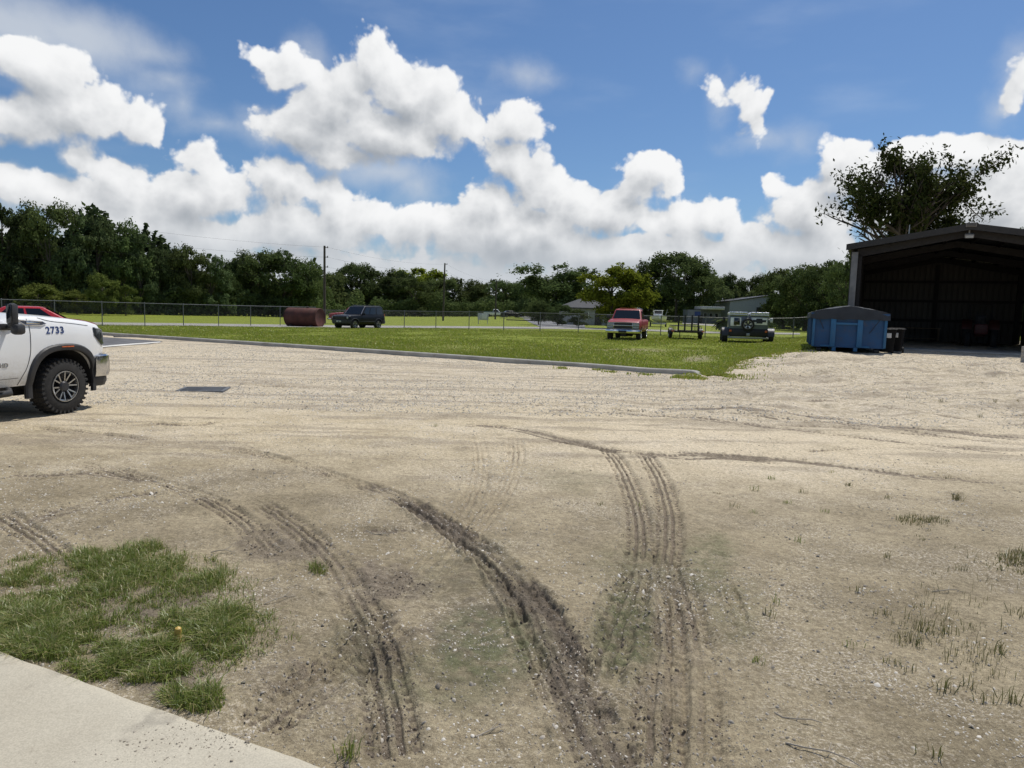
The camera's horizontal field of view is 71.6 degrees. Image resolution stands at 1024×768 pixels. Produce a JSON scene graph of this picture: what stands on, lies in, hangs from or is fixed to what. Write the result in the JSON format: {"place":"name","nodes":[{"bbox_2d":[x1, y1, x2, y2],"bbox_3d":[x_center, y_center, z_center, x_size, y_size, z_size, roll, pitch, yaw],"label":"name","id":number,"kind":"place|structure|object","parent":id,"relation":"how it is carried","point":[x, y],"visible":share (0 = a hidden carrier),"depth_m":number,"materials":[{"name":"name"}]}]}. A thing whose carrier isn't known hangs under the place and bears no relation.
{"place":"outdoors","nodes":[
{"label":"outdoors","id":0,"kind":"place"},
{"bbox_2d":[0,533,283,688],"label":"weedy grass","id":1,"kind":"structure","parent":0,"point":[40,629],"depth_m":3.84,"materials":[{"name":"green"}]},
{"bbox_2d":[0,651,319,767],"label":"pavement","id":2,"kind":"structure","parent":0,"point":[48,719],"depth_m":2.81,"materials":[{"name":"concrete"}]},
{"bbox_2d":[35,712,274,767],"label":"dirt crumbs","id":3,"kind":"object","parent":2,"relation":"on","point":[190,748],"visible":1,"depth_m":2.77,"materials":[{"name":"soil"}]},
{"bbox_2d":[93,322,798,333],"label":"road","id":4,"kind":"structure","parent":0,"point":[200,324],"depth_m":62.77,"materials":[{"name":"asphalt"}]},
{"bbox_2d":[0,335,1023,767],"bbox_3d":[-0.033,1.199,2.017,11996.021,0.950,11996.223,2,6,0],"label":"ground","id":5,"kind":"structure","parent":0,"point":[578,451],"depth_m":5.53,"materials":[{"name":"gravel"}]},
{"bbox_2d":[0,303,109,413],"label":"pickup truck","id":6,"kind":"object","parent":5,"relation":"on","point":[53,365],"visible":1,"depth_m":10.79,"materials":[{"name":"white paint"}]},
{"bbox_2d":[103,337,161,345],"bbox_3d":[-21.059,-2.123,32.532,7.460,0.054,14.853,-3,7,-38],"label":"parking bay","id":7,"kind":"object","parent":5,"relation":"on","point":[111,341],"visible":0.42,"depth_m":30.98,"materials":[{"name":"concrete"}]},
{"bbox_2d":[0,306,96,324],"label":"parked car","id":8,"kind":"object","parent":7,"relation":"on","point":[38,310],"visible":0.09,"depth_m":30.12,"materials":[{"name":"red paint"}]},
{"bbox_2d":[174,626,181,641],"bbox_3d":[-1.717,1.301,3.640,0.048,0.122,0.045,2,6,0],"label":"marker stub","id":9,"kind":"object","parent":5,"relation":"on","point":[178,630],"visible":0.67,"depth_m":3.62,"materials":[{"name":"yellow plastic"}]},
{"bbox_2d":[138,662,249,716],"bbox_3d":[-1.396,1.348,3.102,0.540,0.136,0.465,2,6,0],"label":"grass tuft","id":10,"kind":"object","parent":5,"relation":"on","point":[200,697],"visible":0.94,"depth_m":3.08,"materials":[{"name":"green"}]},
{"bbox_2d":[175,387,230,392],"bbox_3d":[-6.337,0.143,14.582,0.910,0.105,0.790,0,6,-11],"label":"storm drain","id":11,"kind":"object","parent":5,"relation":"on","point":[208,389],"visible":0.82,"depth_m":14.46,"materials":[{"name":"metal"}]},
{"bbox_2d":[188,557,328,642],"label":"thin weeds","id":12,"kind":"object","parent":5,"relation":"on","point":[318,569],"visible":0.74,"depth_m":4.35,"materials":[{"name":"green"}]},
{"bbox_2d":[309,267,328,308],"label":"leafy tree","id":13,"kind":"object","parent":5,"relation":"on","point":[321,290],"visible":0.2,"depth_m":129.07,"materials":[{"name":"green plant"}]},
{"bbox_2d":[329,718,377,767],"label":"weed tuft","id":14,"kind":"object","parent":5,"relation":"on","point":[351,752],"visible":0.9,"depth_m":2.75,"materials":[{"name":"green"}]},
{"bbox_2d":[0,453,734,767],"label":"mud clods","id":15,"kind":"object","parent":5,"relation":"on","point":[600,651],"visible":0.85,"depth_m":3.67,"materials":[{"name":"soil"}]},
{"bbox_2d":[102,332,701,374],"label":"kerb","id":16,"kind":"structure","parent":5,"relation":"on","point":[535,362],"depth_m":25.62,"materials":[{"name":"concrete"}]},
{"bbox_2d":[0,372,1023,767],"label":"stones","id":17,"kind":"object","parent":5,"relation":"on","point":[564,608],"visible":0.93,"depth_m":3.99,"materials":[{"name":"stone"}]},
{"bbox_2d":[0,365,1023,767],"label":"shell fragments","id":18,"kind":"object","parent":5,"relation":"on","point":[468,555],"visible":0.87,"depth_m":5.01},
{"bbox_2d":[3,344,1023,428],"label":"gravel","id":19,"kind":"structure","parent":5,"relation":"on","point":[416,385],"depth_m":16.28,"materials":[{"name":"gravel"}]},
{"bbox_2d":[548,366,707,380],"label":"kerb foot weeds","id":20,"kind":"object","parent":5,"relation":"on","point":[688,377],"visible":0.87,"depth_m":19.43,"materials":[{"name":"green"}]},
{"bbox_2d":[676,348,830,380],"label":"gravel margin grass","id":21,"kind":"structure","parent":5,"relation":"on","point":[733,375],"depth_m":22.61,"materials":[{"name":"green"}]},
{"bbox_2d":[774,711,821,722],"bbox_3d":[1.257,1.458,3.118,0.195,0.028,0.054,4,6,27],"label":"twig","id":22,"kind":"object","parent":5,"relation":"on","point":[796,718],"visible":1,"depth_m":3.10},
{"bbox_2d":[785,742,863,767],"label":"twig","id":23,"kind":"object","parent":5,"relation":"on","point":[821,750],"visible":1,"depth_m":2.85,"materials":[{"name":"wood"}]},
{"bbox_2d":[806,306,890,352],"bbox_3d":[14.541,-2.433,31.089,2.920,1.930,5.636,4,6,21],"label":"rolloff container","id":24,"kind":"object","parent":5,"relation":"on","point":[852,328],"visible":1,"depth_m":28.57,"materials":[{"name":"blue metal"}]},
{"bbox_2d":[879,328,897,352],"bbox_3d":[15.182,-1.751,28.747,0.640,1.030,0.772,4,6,20],"label":"wheeled bin","id":25,"kind":"object","parent":5,"relation":"on","point":[890,336],"visible":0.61,"depth_m":28.43,"materials":[{"name":"black plastic"}]},
{"bbox_2d":[893,328,905,352],"bbox_3d":[15.873,-1.804,29.341,0.640,1.030,0.772,5,7,34],"label":"wheeled bin","id":26,"kind":"object","parent":5,"relation":"on","point":[899,339],"visible":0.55,"depth_m":29.04,"materials":[{"name":"black plastic"}]},
{"bbox_2d":[905,613,935,632],"bbox_3d":[2.366,1.379,4.050,0.142,0.133,0.240,-1,6,-25],"label":"weed tuft","id":27,"kind":"object","parent":5,"relation":"on","point":[920,622],"visible":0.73,"depth_m":4.07,"materials":[{"name":"green"}]},
{"bbox_2d":[896,511,949,540],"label":"weeds","id":28,"kind":"object","parent":5,"relation":"on","point":[920,519],"visible":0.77,"depth_m":6.35,"materials":[{"name":"green"}]},
{"bbox_2d":[924,676,961,694],"bbox_3d":[2.067,1.442,3.397,0.204,0.107,0.135,2,6,0],"label":"weed tuft","id":29,"kind":"object","parent":5,"relation":"on","point":[946,686],"visible":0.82,"depth_m":3.40,"materials":[{"name":"green"}]},
{"bbox_2d":[984,684,1023,704],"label":"weed tuft","id":30,"kind":"object","parent":5,"relation":"on","point":[1010,698],"visible":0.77,"depth_m":3.30,"materials":[{"name":"green"}]},
{"bbox_2d":[987,638,1021,657],"bbox_3d":[2.578,1.413,3.773,0.185,0.118,0.175,2,6,0],"label":"weed tuft","id":31,"kind":"object","parent":5,"relation":"on","point":[1000,649],"visible":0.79,"depth_m":3.81,"materials":[{"name":"green"}]},
{"bbox_2d":[987,543,1023,574],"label":"yellow green weeds","id":32,"kind":"object","parent":5,"relation":"on","point":[1006,555],"visible":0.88,"depth_m":5.33,"materials":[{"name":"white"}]},
{"bbox_2d":[0,0,1023,300],"label":"sky","id":33,"kind":"structure","parent":0,"point":[482,139],"materials":[{"name":"blue"}]},
{"bbox_2d":[59,312,1020,374],"bbox_3d":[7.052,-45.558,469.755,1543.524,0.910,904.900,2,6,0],"label":"lawn","id":34,"kind":"structure","parent":0,"point":[497,321],"depth_m":67.24,"materials":[{"name":"plant"}]},
{"bbox_2d":[0,243,12,267],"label":"leafy tree","id":35,"kind":"object","parent":34,"relation":"on","point":[2,253],"visible":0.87,"depth_m":92.74,"materials":[{"name":"green plant"}]},
{"bbox_2d":[0,203,44,305],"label":"leafy tree","id":36,"kind":"object","parent":34,"relation":"on","point":[13,275],"visible":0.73,"depth_m":93.20,"materials":[{"name":"green plant"}]},
{"bbox_2d":[4,232,58,306],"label":"leafy tree","id":37,"kind":"object","parent":34,"relation":"on","point":[12,251],"visible":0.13,"depth_m":97.16,"materials":[{"name":"green plant"}]},
{"bbox_2d":[13,283,62,311],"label":"shrub","id":38,"kind":"object","parent":34,"relation":"on","point":[41,289],"visible":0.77,"depth_m":86.67,"materials":[{"name":"green plant"}]},
{"bbox_2d":[15,197,85,307],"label":"leafy tree","id":39,"kind":"object","parent":34,"relation":"on","point":[32,221],"visible":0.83,"depth_m":95.32,"materials":[{"name":"green plant"}]},
{"bbox_2d":[56,289,91,314],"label":"shrub","id":40,"kind":"object","parent":34,"relation":"on","point":[70,295],"visible":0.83,"depth_m":89.02,"materials":[{"name":"green plant"}]},
{"bbox_2d":[43,209,107,303],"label":"leafy tree","id":41,"kind":"object","parent":34,"relation":"on","point":[62,255],"visible":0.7,"depth_m":96.17,"materials":[{"name":"green plant"}]},
{"bbox_2d":[0,201,170,313],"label":"wood","id":42,"kind":"object","parent":34,"relation":"on","point":[94,213],"visible":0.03,"depth_m":107.74,"materials":[{"name":"plant"}]},
{"bbox_2d":[73,216,125,313],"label":"leafy tree","id":43,"kind":"object","parent":34,"relation":"on","point":[98,245],"visible":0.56,"depth_m":97.80,"materials":[{"name":"green plant"}]},
{"bbox_2d":[82,270,120,314],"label":"shrub","id":44,"kind":"object","parent":34,"relation":"on","point":[99,281],"visible":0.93,"depth_m":88.62,"materials":[{"name":"green plant"}]},
{"bbox_2d":[106,284,142,315],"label":"shrub","id":45,"kind":"object","parent":34,"relation":"on","point":[124,306],"visible":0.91,"depth_m":91.23,"materials":[{"name":"green plant"}]},
{"bbox_2d":[98,216,158,313],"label":"leafy tree","id":46,"kind":"object","parent":34,"relation":"on","point":[110,259],"visible":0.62,"depth_m":99.85,"materials":[{"name":"green plant"}]},
{"bbox_2d":[119,232,163,314],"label":"leafy tree","id":47,"kind":"object","parent":34,"relation":"on","point":[150,288],"visible":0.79,"depth_m":101.13,"materials":[{"name":"green plant"}]},
{"bbox_2d":[0,298,315,325],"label":"chain link fence","id":48,"kind":"object","parent":34,"relation":"on","point":[1,302],"visible":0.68,"depth_m":52.79,"materials":[{"name":"metal"}]},
{"bbox_2d":[141,248,174,310],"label":"leafy tree","id":49,"kind":"object","parent":34,"relation":"on","point":[163,270],"visible":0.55,"depth_m":104.75,"materials":[{"name":"green plant"}]},
{"bbox_2d":[157,246,189,308],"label":"leafy tree","id":50,"kind":"object","parent":34,"relation":"on","point":[160,289],"visible":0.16,"depth_m":107.92,"materials":[{"name":"green plant"}]},
{"bbox_2d":[159,241,211,307],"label":"leafy tree","id":51,"kind":"object","parent":34,"relation":"on","point":[189,285],"visible":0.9,"depth_m":106.42,"materials":[{"name":"green plant"}]},
{"bbox_2d":[192,253,236,315],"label":"leafy tree","id":52,"kind":"object","parent":34,"relation":"on","point":[222,279],"visible":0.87,"depth_m":109.43,"materials":[{"name":"green plant"}]},
{"bbox_2d":[213,269,240,315],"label":"leafy tree","id":53,"kind":"object","parent":34,"relation":"on","point":[233,282],"visible":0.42,"depth_m":113.14,"materials":[{"name":"green plant"}]},
{"bbox_2d":[214,259,260,315],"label":"leafy tree","id":54,"kind":"object","parent":34,"relation":"on","point":[229,266],"visible":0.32,"depth_m":117.62,"materials":[{"name":"green plant"}]},
{"bbox_2d":[234,247,283,313],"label":"leafy tree","id":55,"kind":"object","parent":34,"relation":"on","point":[250,265],"visible":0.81,"depth_m":118.19,"materials":[{"name":"green plant"}]},
{"bbox_2d":[245,248,319,316],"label":"leafy tree","id":56,"kind":"object","parent":34,"relation":"on","point":[286,267],"visible":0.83,"depth_m":118.02,"materials":[{"name":"green plant"}]},
{"bbox_2d":[284,307,325,326],"bbox_3d":[-17.901,-5.782,61.278,3.120,1.732,1.664,3,6,17],"label":"steel tank","id":57,"kind":"object","parent":34,"relation":"on","point":[311,317],"visible":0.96,"depth_m":60.67,"materials":[{"name":"metal"}]},
{"bbox_2d":[290,259,322,307],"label":"leafy tree","id":58,"kind":"object","parent":34,"relation":"on","point":[313,284],"visible":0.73,"depth_m":121.43,"materials":[{"name":"green plant"}]},
{"bbox_2d":[323,246,327,322],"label":"utility pole","id":59,"kind":"object","parent":34,"relation":"on","point":[324,278],"visible":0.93,"depth_m":76.21,"materials":[{"name":"brown wood"}]},
{"bbox_2d":[326,272,360,294],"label":"leafy tree","id":60,"kind":"object","parent":34,"relation":"on","point":[348,282],"visible":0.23,"depth_m":175.52,"materials":[{"name":"green plant"}]},
{"bbox_2d":[333,262,377,303],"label":"leafy tree","id":61,"kind":"object","parent":34,"relation":"on","point":[355,269],"visible":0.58,"depth_m":178.65,"materials":[{"name":"green plant"}]},
{"bbox_2d":[332,305,384,327],"bbox_3d":[-12.654,-5.552,58.576,2.300,1.952,4.740,5,7,29],"label":"offroad car","id":62,"kind":"object","parent":34,"relation":"on","point":[362,316],"visible":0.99,"depth_m":58.03,"materials":[{"name":"black paint"}]},
{"bbox_2d":[358,267,399,307],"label":"leafy tree","id":63,"kind":"object","parent":34,"relation":"on","point":[382,287],"visible":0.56,"depth_m":181.46,"materials":[{"name":"green plant"}]},
{"bbox_2d":[380,266,420,311],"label":"leafy tree","id":64,"kind":"object","parent":34,"relation":"on","point":[404,274],"visible":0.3,"depth_m":183.02,"materials":[{"name":"green plant"}]},
{"bbox_2d":[0,280,816,329],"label":"undergrowth","id":65,"kind":"object","parent":34,"relation":"on","point":[254,297],"visible":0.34,"depth_m":118.87,"materials":[{"name":"green plant"}]},
{"bbox_2d":[391,277,437,316],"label":"leafy tree","id":66,"kind":"object","parent":34,"relation":"on","point":[404,285],"visible":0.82,"depth_m":176.20,"materials":[{"name":"green plant"}]},
{"bbox_2d":[392,266,447,294],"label":"leafy tree","id":67,"kind":"object","parent":34,"relation":"on","point":[433,273],"visible":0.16,"depth_m":209.17,"materials":[{"name":"green plant"}]},
{"bbox_2d":[423,277,459,312],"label":"leafy tree","id":68,"kind":"object","parent":34,"relation":"on","point":[438,283],"visible":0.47,"depth_m":189.15,"materials":[{"name":"green plant"}]},
{"bbox_2d":[442,263,446,320],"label":"utility pole","id":69,"kind":"object","parent":34,"relation":"on","point":[443,292],"visible":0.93,"depth_m":110.06,"materials":[{"name":"brown wood"}]},
{"bbox_2d":[62,243,847,320],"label":"wood","id":70,"kind":"object","parent":34,"relation":"on","point":[341,298],"visible":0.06,"depth_m":163.60,"materials":[{"name":"plant"}]},
{"bbox_2d":[97,324,815,375],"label":"lawn grass","id":71,"kind":"structure","parent":34,"relation":"on","point":[549,351],"depth_m":34.62,"materials":[{"name":"green"}]},
{"bbox_2d":[439,275,486,315],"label":"leafy tree","id":72,"kind":"object","parent":34,"relation":"on","point":[476,289],"visible":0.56,"depth_m":191.23,"materials":[{"name":"green plant"}]},
{"bbox_2d":[465,282,501,312],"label":"leafy tree","id":73,"kind":"object","parent":34,"relation":"on","point":[485,286],"visible":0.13,"depth_m":196.23,"materials":[{"name":"green plant"}]},
{"bbox_2d":[483,280,519,309],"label":"leafy tree","id":74,"kind":"object","parent":34,"relation":"on","point":[503,285],"visible":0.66,"depth_m":186.81,"materials":[{"name":"green plant"}]},
{"bbox_2d":[501,283,533,304],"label":"leafy tree","id":75,"kind":"object","parent":34,"relation":"on","point":[507,292],"visible":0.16,"depth_m":189.18,"materials":[{"name":"green plant"}]},
{"bbox_2d":[519,300,550,324],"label":"shrub","id":76,"kind":"object","parent":34,"relation":"on","point":[538,307],"visible":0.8,"depth_m":87.09,"materials":[{"name":"green plant"}]},
{"bbox_2d":[508,262,597,309],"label":"leafy tree","id":77,"kind":"object","parent":34,"relation":"on","point":[557,290],"visible":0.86,"depth_m":146.76,"materials":[{"name":"green plant"}]},
{"bbox_2d":[545,304,572,324],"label":"shrub","id":78,"kind":"object","parent":34,"relation":"on","point":[561,307],"visible":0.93,"depth_m":84.80,"materials":[{"name":"green plant"}]},
{"bbox_2d":[324,310,807,337],"bbox_3d":[1.592,-4.956,56.505,43.501,2.278,2.175,4,6,22],"label":"chain link fence","id":79,"kind":"object","parent":34,"relation":"on","point":[521,313],"visible":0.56,"depth_m":55.38,"materials":[{"name":"metal"}]},
{"bbox_2d":[564,309,592,325],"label":"shrub","id":80,"kind":"object","parent":34,"relation":"on","point":[575,319],"visible":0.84,"depth_m":83.24,"materials":[{"name":"green plant"}]},
{"bbox_2d":[559,299,642,325],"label":"house","id":81,"kind":"structure","parent":34,"relation":"on","point":[588,307],"depth_m":95.66,"materials":[{"name":"grey"}]},
{"bbox_2d":[575,262,662,325],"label":"leafy tree","id":82,"kind":"object","parent":34,"relation":"on","point":[630,280],"visible":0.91,"depth_m":73.77,"materials":[{"name":"green plant"}]},
{"bbox_2d":[605,308,647,339],"bbox_3d":[7.071,-3.645,43.036,2.380,1.890,5.615,3,6,16],"label":"pickup truck","id":83,"kind":"object","parent":34,"relation":"on","point":[624,322],"visible":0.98,"depth_m":41.12,"materials":[{"name":"red paint"}]},
{"bbox_2d":[635,258,670,320],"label":"leafy tree","id":84,"kind":"object","parent":34,"relation":"on","point":[644,268],"visible":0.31,"depth_m":154.66,"materials":[{"name":"green plant"}]},
{"bbox_2d":[650,310,667,326],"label":"motor boat","id":85,"kind":"object","parent":34,"relation":"on","point":[657,313],"visible":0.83,"depth_m":96.92,"materials":[{"name":"white paint"}]},
{"bbox_2d":[644,250,714,321],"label":"leafy tree","id":86,"kind":"object","parent":34,"relation":"on","point":[672,284],"visible":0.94,"depth_m":146.01,"materials":[{"name":"green plant"}]},
{"bbox_2d":[668,315,704,338],"bbox_3d":[11.465,-3.799,47.316,2.180,1.580,4.238,2,6,6],"label":"utility trailer","id":87,"kind":"object","parent":34,"relation":"on","point":[699,331],"visible":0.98,"depth_m":45.34,"materials":[{"name":"black metal"}]},
{"bbox_2d":[683,306,724,323],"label":"office building","id":88,"kind":"structure","parent":34,"relation":"on","point":[704,311],"depth_m":137.22,"materials":[{"name":"grey metal"}]},
{"bbox_2d":[677,268,734,313],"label":"leafy tree","id":89,"kind":"object","parent":34,"relation":"on","point":[712,294],"visible":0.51,"depth_m":150.97,"materials":[{"name":"green plant"}]},
{"bbox_2d":[713,319,727,329],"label":"shrub","id":90,"kind":"object","parent":34,"relation":"on","point":[720,325],"visible":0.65,"depth_m":71.20,"materials":[{"name":"green plant"}]},
{"bbox_2d":[711,271,735,300],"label":"leafy tree","id":91,"kind":"object","parent":34,"relation":"on","point":[724,279],"visible":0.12,"depth_m":169.80,"materials":[{"name":"green plant"}]},
{"bbox_2d":[720,270,750,296],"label":"leafy tree","id":92,"kind":"object","parent":34,"relation":"on","point":[732,277],"visible":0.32,"depth_m":170.15,"materials":[{"name":"green plant"}]},
{"bbox_2d":[712,295,776,324],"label":"metal building","id":93,"kind":"structure","parent":34,"relation":"on","point":[747,304],"depth_m":144.90,"materials":[{"name":"metal"}]},
{"bbox_2d":[720,312,774,341],"bbox_3d":[14.315,-3.454,43.366,2.960,1.853,3.840,3,6,14],"label":"jeep","id":94,"kind":"object","parent":34,"relation":"on","point":[754,325],"visible":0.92,"depth_m":41.79,"materials":[{"name":"black metal"}]},
{"bbox_2d":[730,317,740,325],"bbox_3d":[13.250,-3.691,42.008,0.600,0.500,0.050,3,6,14],"label":"rear window","id":95,"kind":"structure","parent":94,"relation":"in","point":[735,321],"depth_m":41.99,"materials":[{"name":"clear glass"}]},
{"bbox_2d":[733,275,761,293],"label":"leafy tree","id":96,"kind":"object","parent":34,"relation":"on","point":[751,283],"visible":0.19,"depth_m":172.24,"materials":[{"name":"green plant"}]},
{"bbox_2d":[753,267,802,328],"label":"leafy tree","id":97,"kind":"object","parent":34,"relation":"on","point":[767,308],"visible":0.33,"depth_m":106.41,"materials":[{"name":"green plant"}]},
{"bbox_2d":[762,259,834,330],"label":"leafy tree","id":98,"kind":"object","parent":34,"relation":"on","point":[782,285],"visible":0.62,"depth_m":96.69,"materials":[{"name":"green plant"}]},
{"bbox_2d":[792,260,849,311],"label":"leafy tree","id":99,"kind":"object","parent":34,"relation":"on","point":[813,301],"visible":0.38,"depth_m":89.04,"materials":[{"name":"green plant"}]},
{"bbox_2d":[818,252,850,305],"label":"leafy tree","id":100,"kind":"object","parent":34,"relation":"on","point":[836,270],"visible":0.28,"depth_m":81.04,"materials":[{"name":"green plant"}]},
{"bbox_2d":[815,132,1023,263],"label":"broad leaved tree","id":101,"kind":"object","parent":34,"relation":"on","point":[927,200],"visible":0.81,"depth_m":50.48,"materials":[{"name":"green plant"}]},
{"bbox_2d":[846,223,1023,354],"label":"open shed","id":102,"kind":"structure","parent":34,"relation":"on","point":[943,279],"depth_m":43.01,"materials":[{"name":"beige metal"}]},
{"bbox_2d":[887,327,940,341],"bbox_3d":[24.488,-3.050,43.889,3.400,0.910,0.700,4,6,26],"label":"workbench","id":103,"kind":"object","parent":102,"relation":"on","point":[938,333],"visible":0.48,"depth_m":43.33,"materials":[{"name":"brown wood"}]},
{"bbox_2d":[961,304,999,347],"bbox_3d":[24.758,-3.083,37.498,1.680,2.282,2.991,5,7,31],"label":"farm tractor","id":104,"kind":"object","parent":102,"relation":"on","point":[981,327],"visible":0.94,"depth_m":37.32,"materials":[{"name":"red paint"}]},
{"bbox_2d":[523,317,584,327],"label":"parking lot","id":105,"kind":"structure","parent":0,"point":[549,324],"depth_m":89.93,"materials":[{"name":"concrete"}]},
{"bbox_2d":[871,547,1017,683],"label":"sparse dry grass","id":106,"kind":"structure","parent":0,"point":[984,658],"depth_m":4.03,"materials":[{"name":"green"}]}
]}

